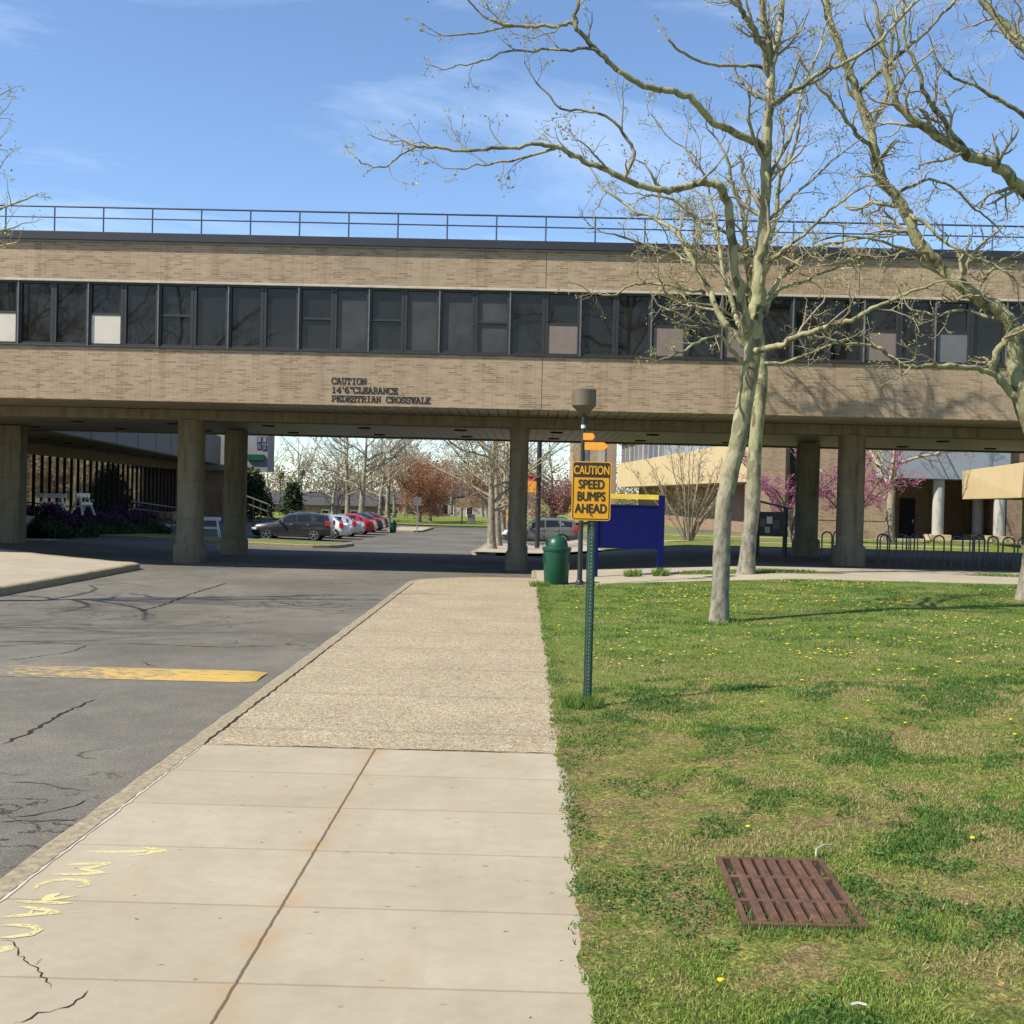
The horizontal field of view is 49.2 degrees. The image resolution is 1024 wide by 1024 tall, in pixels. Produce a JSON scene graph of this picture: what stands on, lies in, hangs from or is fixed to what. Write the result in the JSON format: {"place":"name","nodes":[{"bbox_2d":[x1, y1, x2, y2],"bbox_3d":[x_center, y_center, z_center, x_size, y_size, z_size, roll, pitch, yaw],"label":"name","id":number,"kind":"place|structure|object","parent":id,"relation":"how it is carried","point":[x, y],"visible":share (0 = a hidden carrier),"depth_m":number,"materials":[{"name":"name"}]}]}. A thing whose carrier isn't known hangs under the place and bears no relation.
{"place":"outdoors","nodes":[
{"label":"outdoors","id":0,"kind":"place"},
{"bbox_2d":[0,556,129,585],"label":"pavement","id":1,"kind":"structure","parent":0,"point":[16,569],"depth_m":29.32,"materials":[{"name":"concrete"}]},
{"bbox_2d":[0,83,53,250],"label":"sycamore tree","id":2,"kind":"object","parent":1,"relation":"on","point":[7,244],"visible":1,"depth_m":20.25,"materials":[{"name":"beige plant"}]},
{"bbox_2d":[0,550,127,562],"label":"pavement edge","id":3,"kind":"object","parent":1,"relation":"attached to","point":[6,553],"visible":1,"depth_m":33.19,"materials":[{"name":"concrete"}]},
{"bbox_2d":[26,516,175,537],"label":"terrace","id":4,"kind":"structure","parent":0,"point":[29,520],"depth_m":49.62,"materials":[{"name":"concrete"}]},
{"bbox_2d":[33,502,160,527],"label":"flowering azaleas","id":5,"kind":"object","parent":4,"relation":"on","point":[105,517],"visible":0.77,"depth_m":56.05,"materials":[{"name":"purple plant"}]},
{"bbox_2d":[0,745,597,1023],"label":"sidewalk","id":6,"kind":"structure","parent":0,"point":[288,885],"depth_m":6.10,"materials":[{"name":"beige concrete"}]},
{"bbox_2d":[0,847,166,951],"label":"spray marking","id":7,"kind":"object","parent":6,"relation":"on","point":[47,898],"visible":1,"depth_m":6.08,"materials":[{"name":"yellow paint"}]},
{"bbox_2d":[202,577,560,753],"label":"aggregate sidewalk","id":8,"kind":"structure","parent":0,"point":[448,664],"depth_m":13.13,"materials":[{"name":"beige concrete"}]},
{"bbox_2d":[35,518,741,554],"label":"parking lot","id":9,"kind":"structure","parent":0,"point":[452,540],"depth_m":68.45,"materials":[{"name":"grey asphalt"}]},
{"bbox_2d":[95,534,353,547],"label":"parking kerb","id":10,"kind":"structure","parent":9,"relation":"on","point":[218,541],"depth_m":54.26,"materials":[{"name":"concrete"}]},
{"bbox_2d":[108,533,342,544],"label":"parking island","id":11,"kind":"structure","parent":9,"relation":"on","point":[249,539],"depth_m":57.62,"materials":[{"name":"grey concrete"}]},
{"bbox_2d":[251,511,334,540],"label":"parked car","id":12,"kind":"object","parent":9,"relation":"on","point":[311,526],"visible":0.97,"depth_m":66.28,"materials":[{"name":"grey paint"}]},
{"bbox_2d":[329,516,353,538],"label":"parked car","id":13,"kind":"object","parent":9,"relation":"on","point":[342,528],"visible":0.37,"depth_m":69.85,"materials":[{"name":"white paint"}]},
{"bbox_2d":[443,441,561,531],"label":"sycamore tree","id":14,"kind":"object","parent":9,"relation":"on","point":[503,520],"visible":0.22,"depth_m":77.94,"materials":[{"name":"beige plant"}]},
{"bbox_2d":[501,516,577,541],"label":"parked car","id":15,"kind":"object","parent":9,"relation":"on","point":[566,529],"visible":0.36,"depth_m":68.10,"materials":[{"name":"beige paint"}]},
{"bbox_2d":[583,538,1022,553],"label":"lawn kerb","id":16,"kind":"structure","parent":9,"relation":"on","point":[824,548],"depth_m":47.95,"materials":[{"name":"concrete"}]},
{"bbox_2d":[0,538,828,878],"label":"road","id":17,"kind":"structure","parent":0,"point":[74,750],"depth_m":17.60,"materials":[{"name":"grey asphalt"}]},
{"bbox_2d":[0,549,139,595],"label":"kerb","id":18,"kind":"structure","parent":17,"relation":"on","point":[43,582],"depth_m":27.42,"materials":[{"name":"concrete"}]},
{"bbox_2d":[0,664,266,681],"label":"speed bump","id":19,"kind":"object","parent":17,"relation":"on","point":[127,673],"visible":1,"depth_m":13.96,"materials":[{"name":"yellow paint"}]},
{"bbox_2d":[0,577,524,898],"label":"kerb","id":20,"kind":"structure","parent":17,"relation":"on","point":[32,864],"depth_m":8.53,"materials":[{"name":"concrete"}]},
{"bbox_2d":[247,512,587,526],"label":"meadow","id":21,"kind":"structure","parent":0,"point":[450,520],"depth_m":121.42,"materials":[{"name":"green plant"}]},
{"bbox_2d":[260,440,295,509],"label":"sycamore tree","id":22,"kind":"object","parent":21,"relation":"on","point":[274,473],"visible":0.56,"depth_m":112.33,"materials":[{"name":"beige plant"}]},
{"bbox_2d":[279,479,306,514],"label":"evergreen tree","id":23,"kind":"object","parent":21,"relation":"on","point":[292,499],"visible":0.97,"depth_m":117.72,"materials":[{"name":"green plant"}]},
{"bbox_2d":[270,436,335,496],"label":"sycamore tree","id":24,"kind":"object","parent":21,"relation":"on","point":[299,464],"visible":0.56,"depth_m":138.45,"materials":[{"name":"beige plant"}]},
{"bbox_2d":[301,437,371,514],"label":"sycamore tree","id":25,"kind":"object","parent":21,"relation":"on","point":[333,500],"visible":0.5,"depth_m":126.12,"materials":[{"name":"beige plant"}]},
{"bbox_2d":[293,437,387,513],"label":"sycamore tree","id":26,"kind":"object","parent":21,"relation":"on","point":[347,475],"visible":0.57,"depth_m":112.00,"materials":[{"name":"beige plant"}]},
{"bbox_2d":[301,437,429,512],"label":"sycamore tree","id":27,"kind":"object","parent":21,"relation":"on","point":[363,482],"visible":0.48,"depth_m":98.25,"materials":[{"name":"beige plant"}]},
{"bbox_2d":[330,439,430,515],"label":"sycamore tree","id":28,"kind":"object","parent":21,"relation":"on","point":[381,490],"visible":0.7,"depth_m":108.11,"materials":[{"name":"beige plant"}]},
{"bbox_2d":[338,438,446,519],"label":"sycamore tree","id":29,"kind":"object","parent":21,"relation":"on","point":[387,504],"visible":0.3,"depth_m":118.05,"materials":[{"name":"beige plant"}]},
{"bbox_2d":[381,450,458,522],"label":"maple tree","id":30,"kind":"object","parent":21,"relation":"on","point":[417,484],"visible":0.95,"depth_m":111.82,"materials":[{"name":"brown plant"}]},
{"bbox_2d":[395,439,475,520],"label":"maple tree","id":31,"kind":"object","parent":21,"relation":"on","point":[439,477],"visible":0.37,"depth_m":117.86,"materials":[{"name":"brown plant"}]},
{"bbox_2d":[456,462,509,520],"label":"maple tree","id":32,"kind":"object","parent":21,"relation":"on","point":[473,490],"visible":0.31,"depth_m":125.43,"materials":[{"name":"brown plant"}]},
{"bbox_2d":[0,0,1023,499],"label":"sky","id":33,"kind":"structure","parent":0,"point":[203,104],"materials":[{"name":"blue"}]},
{"bbox_2d":[231,491,829,753],"bbox_3d":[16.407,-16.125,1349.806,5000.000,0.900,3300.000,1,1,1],"label":"ground","id":34,"kind":"structure","parent":0,"point":[585,530],"depth_m":92.55,"materials":[{"name":"grey concrete"}]},
{"bbox_2d":[26,511,174,539],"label":"ground cover","id":35,"kind":"object","parent":34,"relation":"on","point":[42,526],"visible":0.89,"depth_m":54.05,"materials":[{"name":"green plant"}]},
{"bbox_2d":[26,430,220,519],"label":"lobby building","id":36,"kind":"structure","parent":34,"relation":"on","point":[105,470],"depth_m":68.33,"materials":[{"name":"stone"}]},
{"bbox_2d":[153,435,274,518],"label":"pale block building","id":37,"kind":"structure","parent":34,"relation":"on","point":[261,452],"depth_m":101.30,"materials":[{"name":"grey concrete"}]},
{"bbox_2d":[247,467,283,521],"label":"evergreen tree","id":38,"kind":"object","parent":34,"relation":"on","point":[256,485],"visible":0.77,"depth_m":95.63,"materials":[{"name":"green plant"}]},
{"bbox_2d":[271,491,385,513],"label":"house","id":39,"kind":"structure","parent":34,"relation":"on","point":[315,501],"depth_m":135.94,"materials":[{"name":"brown brick"}]},
{"bbox_2d":[330,490,414,513],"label":"house","id":40,"kind":"structure","parent":34,"relation":"on","point":[398,507],"depth_m":150.67,"materials":[{"name":"brown brick"}]},
{"bbox_2d":[260,444,638,509],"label":"distant woodland","id":41,"kind":"object","parent":34,"relation":"on","point":[623,501],"visible":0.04,"depth_m":215.14,"materials":[{"name":"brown plant"}]},
{"bbox_2d":[453,485,533,517],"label":"house","id":42,"kind":"structure","parent":34,"relation":"on","point":[474,510],"depth_m":160.11,"materials":[{"name":"beige"}]},
{"bbox_2d":[0,204,1023,570],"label":"bridge building","id":43,"kind":"structure","parent":34,"relation":"on","point":[192,340],"depth_m":32.08,"materials":[{"name":"beige brick"}]},
{"bbox_2d":[0,280,17,342],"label":"window","id":44,"kind":"structure","parent":43,"relation":"in","point":[8,288],"depth_m":32.23,"materials":[{"name":"glass"}]},
{"bbox_2d":[17,280,53,343],"bbox_3d":[-13.715,-5.742,32.213,1.025,1.823,0.160,1,1,1],"label":"window","id":45,"kind":"structure","parent":43,"relation":"in","point":[35,299],"depth_m":32.25,"materials":[{"name":"black glass"}]},
{"bbox_2d":[53,281,87,344],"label":"window","id":46,"kind":"structure","parent":43,"relation":"in","point":[70,298],"depth_m":32.24,"materials":[{"name":"black glass"}]},
{"bbox_2d":[87,282,123,345],"bbox_3d":[-11.693,-5.694,32.189,1.025,1.823,0.160,1,1,1],"label":"window","id":47,"kind":"structure","parent":43,"relation":"in","point":[105,300],"depth_m":32.19,"materials":[{"name":"black glass"}]},
{"bbox_2d":[123,283,157,346],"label":"window","id":48,"kind":"structure","parent":43,"relation":"in","point":[140,299],"depth_m":32.21,"materials":[{"name":"black glass"}]},
{"bbox_2d":[157,283,193,346],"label":"window","id":49,"kind":"structure","parent":43,"relation":"in","point":[175,305],"depth_m":32.20,"materials":[{"name":"black glass"}]},
{"bbox_2d":[193,284,227,347],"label":"window","id":50,"kind":"structure","parent":43,"relation":"in","point":[210,301],"depth_m":32.19,"materials":[{"name":"black glass"}]},
{"bbox_2d":[227,285,263,348],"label":"window","id":51,"kind":"structure","parent":43,"relation":"in","point":[245,317],"depth_m":32.18,"materials":[{"name":"black glass"}]},
{"bbox_2d":[263,286,297,349],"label":"window","id":52,"kind":"structure","parent":43,"relation":"in","point":[280,302],"depth_m":32.17,"materials":[{"name":"grey glass"}]},
{"bbox_2d":[297,286,334,350],"bbox_3d":[-5.629,-5.549,32.117,1.025,1.823,0.160,1,1,1],"label":"window","id":53,"kind":"structure","parent":43,"relation":"in","point":[315,331],"depth_m":32.15,"materials":[{"name":"black glass"}]},
{"bbox_2d":[333,287,368,350],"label":"window","id":54,"kind":"structure","parent":43,"relation":"in","point":[350,304],"depth_m":32.14,"materials":[{"name":"grey glass"}]},
{"bbox_2d":[367,288,404,351],"bbox_3d":[-3.608,-5.501,32.093,1.025,1.823,0.160,1,1,1],"label":"window","id":55,"kind":"structure","parent":43,"relation":"in","point":[386,306],"depth_m":32.13,"materials":[{"name":"grey glass"}]},
{"bbox_2d":[404,289,438,352],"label":"window","id":56,"kind":"structure","parent":43,"relation":"in","point":[421,316],"depth_m":32.11,"materials":[{"name":"grey glass"}]},
{"bbox_2d":[438,289,474,353],"bbox_3d":[-1.587,-5.452,32.069,1.025,1.823,0.160,1,1,1],"label":"window","id":57,"kind":"structure","parent":43,"relation":"in","point":[456,328],"depth_m":32.10,"materials":[{"name":"grey glass"}]},
{"bbox_2d":[474,290,509,353],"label":"window","id":58,"kind":"structure","parent":43,"relation":"in","point":[492,308],"depth_m":32.09,"materials":[{"name":"grey glass"}]},
{"bbox_2d":[509,291,545,354],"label":"window","id":59,"kind":"structure","parent":43,"relation":"in","point":[527,309],"depth_m":32.07,"materials":[{"name":"grey glass"}]},
{"bbox_2d":[545,292,580,355],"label":"window","id":60,"kind":"structure","parent":43,"relation":"in","point":[562,316],"depth_m":32.03,"materials":[{"name":"grey glass"}]},
{"bbox_2d":[579,292,615,356],"bbox_3d":[2.456,-5.356,32.021,1.025,1.823,0.160,1,1,1],"label":"window","id":61,"kind":"structure","parent":43,"relation":"in","point":[597,335],"depth_m":32.06,"materials":[{"name":"grey glass"}]},
{"bbox_2d":[615,293,650,357],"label":"window","id":62,"kind":"structure","parent":43,"relation":"in","point":[632,335],"depth_m":32.05,"materials":[{"name":"grey glass"}]},
{"bbox_2d":[650,294,686,357],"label":"window","id":63,"kind":"structure","parent":43,"relation":"in","point":[663,329],"depth_m":32.00,"materials":[{"name":"grey glass"}]},
{"bbox_2d":[686,295,721,358],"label":"window","id":64,"kind":"structure","parent":43,"relation":"in","point":[700,351],"depth_m":32.02,"materials":[{"name":"black glass"}]},
{"bbox_2d":[721,295,748,358],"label":"window","id":65,"kind":"structure","parent":43,"relation":"in","point":[725,354],"depth_m":31.98,"materials":[{"name":"grey glass"}]},
{"bbox_2d":[762,297,792,360],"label":"window","id":66,"kind":"structure","parent":43,"relation":"in","point":[781,308],"depth_m":31.99,"materials":[{"name":"black glass"}]},
{"bbox_2d":[792,297,828,360],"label":"window","id":67,"kind":"structure","parent":43,"relation":"in","point":[799,303],"depth_m":31.99,"materials":[{"name":"black glass"}]},
{"bbox_2d":[827,298,863,361],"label":"window","id":68,"kind":"structure","parent":43,"relation":"in","point":[840,355],"depth_m":31.98,"materials":[{"name":"black glass"}]},
{"bbox_2d":[862,298,899,362],"bbox_3d":[10.541,-5.162,31.925,1.025,1.823,0.160,1,1,1],"label":"window","id":69,"kind":"structure","parent":43,"relation":"in","point":[886,322],"depth_m":31.93,"materials":[{"name":"grey glass"}]},
{"bbox_2d":[899,300,934,363],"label":"window","id":70,"kind":"structure","parent":43,"relation":"in","point":[909,333],"depth_m":31.95,"materials":[{"name":"black glass"}]},
{"bbox_2d":[934,300,970,364],"bbox_3d":[12.562,-5.114,31.901,1.025,1.823,0.160,1,1,1],"label":"window","id":71,"kind":"structure","parent":43,"relation":"in","point":[954,347],"depth_m":31.90,"materials":[{"name":"grey glass"}]},
{"bbox_2d":[970,302,1006,364],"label":"window","id":72,"kind":"structure","parent":43,"relation":"in","point":[986,333],"depth_m":31.93,"materials":[{"name":"black glass"}]},
{"bbox_2d":[1005,301,1023,364],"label":"window","id":73,"kind":"structure","parent":43,"relation":"in","point":[1016,310],"depth_m":31.91,"materials":[{"name":"black glass"}]},
{"bbox_2d":[455,441,572,527],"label":"sycamore tree","id":74,"kind":"object","parent":34,"relation":"on","point":[502,474],"visible":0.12,"depth_m":92.03,"materials":[{"name":"beige plant"}]},
{"bbox_2d":[527,472,571,521],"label":"maple tree","id":75,"kind":"object","parent":34,"relation":"on","point":[560,504],"visible":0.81,"depth_m":99.17,"materials":[{"name":"pink plant"}]},
{"bbox_2d":[502,441,619,517],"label":"sycamore tree","id":76,"kind":"object","parent":34,"relation":"on","point":[551,483],"visible":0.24,"depth_m":99.67,"materials":[{"name":"beige plant"}]},
{"bbox_2d":[568,443,616,519],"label":"brick tower","id":77,"kind":"structure","parent":34,"relation":"on","point":[593,455],"depth_m":113.84,"materials":[{"name":"brick"}]},
{"bbox_2d":[617,444,888,538],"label":"brick hall","id":78,"kind":"structure","parent":34,"relation":"on","point":[781,461],"depth_m":74.90,"materials":[{"name":"beige brick"}]},
{"bbox_2d":[621,444,716,462],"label":"ribbon window","id":79,"kind":"structure","parent":78,"relation":"in","point":[630,452],"depth_m":98.44,"materials":[{"name":"grey glass"}]},
{"bbox_2d":[875,450,1023,542],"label":"portico building","id":80,"kind":"structure","parent":34,"relation":"on","point":[933,506],"depth_m":62.99,"materials":[{"name":"grey concrete"}]},
{"bbox_2d":[899,498,914,536],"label":"door","id":81,"kind":"structure","parent":80,"relation":"in","point":[907,505],"depth_m":67.63,"materials":[{"name":"metal"}]},
{"bbox_2d":[962,462,1023,548],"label":"walkway ramp","id":82,"kind":"structure","parent":34,"relation":"on","point":[1004,482],"depth_m":52.10,"materials":[{"name":"beige concrete"}]},
{"bbox_2d":[474,540,601,553],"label":"sidewalk","id":83,"kind":"structure","parent":0,"point":[572,544],"depth_m":55.40,"materials":[{"name":"concrete"}]},
{"bbox_2d":[407,439,567,548],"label":"sycamore tree","id":84,"kind":"object","parent":83,"relation":"on","point":[491,531],"visible":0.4,"depth_m":56.35,"materials":[{"name":"beige plant"}]},
{"bbox_2d":[417,439,557,545],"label":"sycamore tree","id":85,"kind":"object","parent":83,"relation":"on","point":[497,514],"visible":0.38,"depth_m":63.26,"materials":[{"name":"beige plant"}]},
{"bbox_2d":[528,442,541,547],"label":"banner post","id":86,"kind":"object","parent":83,"relation":"on","point":[535,486],"visible":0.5,"depth_m":59.89,"materials":[{"name":"brown metal"}]},
{"bbox_2d":[528,566,1023,1023],"bbox_3d":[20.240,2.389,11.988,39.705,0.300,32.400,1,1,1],"label":"lawn","id":87,"kind":"structure","parent":0,"point":[621,815],"depth_m":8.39,"materials":[{"name":"plant"}]},
{"bbox_2d":[572,388,595,584],"bbox_3d":[1.754,-0.563,28.076,0.610,5.029,0.610,1,1,1],"label":"lamp post","id":88,"kind":"object","parent":87,"relation":"on","point":[583,401],"visible":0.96,"depth_m":27.98,"materials":[{"name":"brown metal"}]},
{"bbox_2d":[571,461,611,705],"bbox_3d":[0.812,0.928,11.879,0.415,2.926,0.072,1,1,-1],"label":"caution sign","id":89,"kind":"object","parent":87,"relation":"on","point":[591,494],"visible":1,"depth_m":11.84,"materials":[{"name":"metal"}]},
{"bbox_2d":[343,0,1008,623],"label":"sycamore tree","id":90,"kind":"object","parent":87,"relation":"on","point":[747,336],"visible":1,"depth_m":19.08,"materials":[{"name":"beige plant"}]},
{"bbox_2d":[551,674,1023,1023],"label":"clover","id":91,"kind":"object","parent":87,"relation":"on","point":[734,944],"visible":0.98,"depth_m":7.76,"materials":[{"name":"green plant"}]},
{"bbox_2d":[558,579,1021,679],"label":"dandelions","id":92,"kind":"object","parent":87,"relation":"on","point":[810,629],"visible":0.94,"depth_m":17.94,"materials":[{"name":"yellow plant"}]},
{"bbox_2d":[717,856,868,930],"bbox_3d":[1.549,2.152,6.312,0.640,0.064,1.060,1,1,3],"label":"drain grate","id":93,"kind":"object","parent":87,"relation":"on","point":[777,889],"visible":0.94,"depth_m":6.24,"materials":[{"name":"metal"}]},
{"bbox_2d":[753,0,1023,600],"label":"sycamore tree","id":94,"kind":"object","parent":87,"relation":"on","point":[1011,342],"visible":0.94,"depth_m":23.11,"materials":[{"name":"beige plant"}]},
{"bbox_2d":[536,566,1019,583],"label":"path","id":95,"kind":"structure","parent":0,"point":[605,576],"depth_m":30.58,"materials":[{"name":"concrete"}]},
{"bbox_2d":[542,535,570,584],"bbox_3d":[1.143,1.228,28.608,0.742,1.262,0.742,1,1,1],"label":"litter bin","id":96,"kind":"object","parent":95,"relation":"on","point":[556,549],"visible":0.96,"depth_m":28.34,"materials":[{"name":"green plastic"}]},
{"bbox_2d":[595,494,664,576],"bbox_3d":[3.215,0.791,30.977,1.982,2.564,0.120,1,1,1],"label":"notice board","id":97,"kind":"object","parent":95,"relation":"on","point":[633,527],"visible":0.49,"depth_m":30.94,"materials":[{"name":"blue paint"}]},
{"bbox_2d":[694,571,1014,576],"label":"grass island","id":98,"kind":"structure","parent":95,"relation":"on","point":[842,573],"depth_m":31.09,"materials":[{"name":"plant"}]},
{"bbox_2d":[574,55,935,574],"bbox_3d":[6.388,-4.898,29.579,9.584,13.470,3.296,1,1,6],"label":"sycamore tree","id":99,"kind":"object","parent":98,"relation":"on","point":[746,562],"visible":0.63,"depth_m":29.98,"materials":[{"name":"beige plant"}]},
{"bbox_2d":[584,532,1023,552],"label":"lawn","id":100,"kind":"structure","parent":0,"point":[1008,547],"depth_m":55.07,"materials":[{"name":"green plant"}]},
{"bbox_2d":[623,445,744,540],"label":"bare shrub","id":101,"kind":"object","parent":100,"relation":"on","point":[689,533],"visible":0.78,"depth_m":52.78,"materials":[{"name":"beige plant"}]},
{"bbox_2d":[742,451,837,542],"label":"redbud tree","id":102,"kind":"object","parent":100,"relation":"on","point":[766,487],"visible":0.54,"depth_m":53.71,"materials":[{"name":"pink plant"}]},
{"bbox_2d":[789,448,928,511],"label":"redbud tree","id":103,"kind":"object","parent":100,"relation":"on","point":[886,486],"visible":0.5,"depth_m":55.68,"materials":[{"name":"pink plant"}]},
{"bbox_2d":[793,448,975,542],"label":"sycamore tree","id":104,"kind":"object","parent":100,"relation":"on","point":[889,528],"visible":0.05,"depth_m":57.55,"materials":[{"name":"beige plant"}]},
{"bbox_2d":[759,548,1022,571],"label":"plaza","id":105,"kind":"structure","parent":0,"point":[870,560],"depth_m":39.38,"materials":[{"name":"grey concrete"}]},
{"bbox_2d":[756,500,791,556],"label":"notice kiosk","id":106,"kind":"object","parent":105,"relation":"on","point":[772,523],"visible":0.81,"depth_m":40.42,"materials":[{"name":"brown metal"}]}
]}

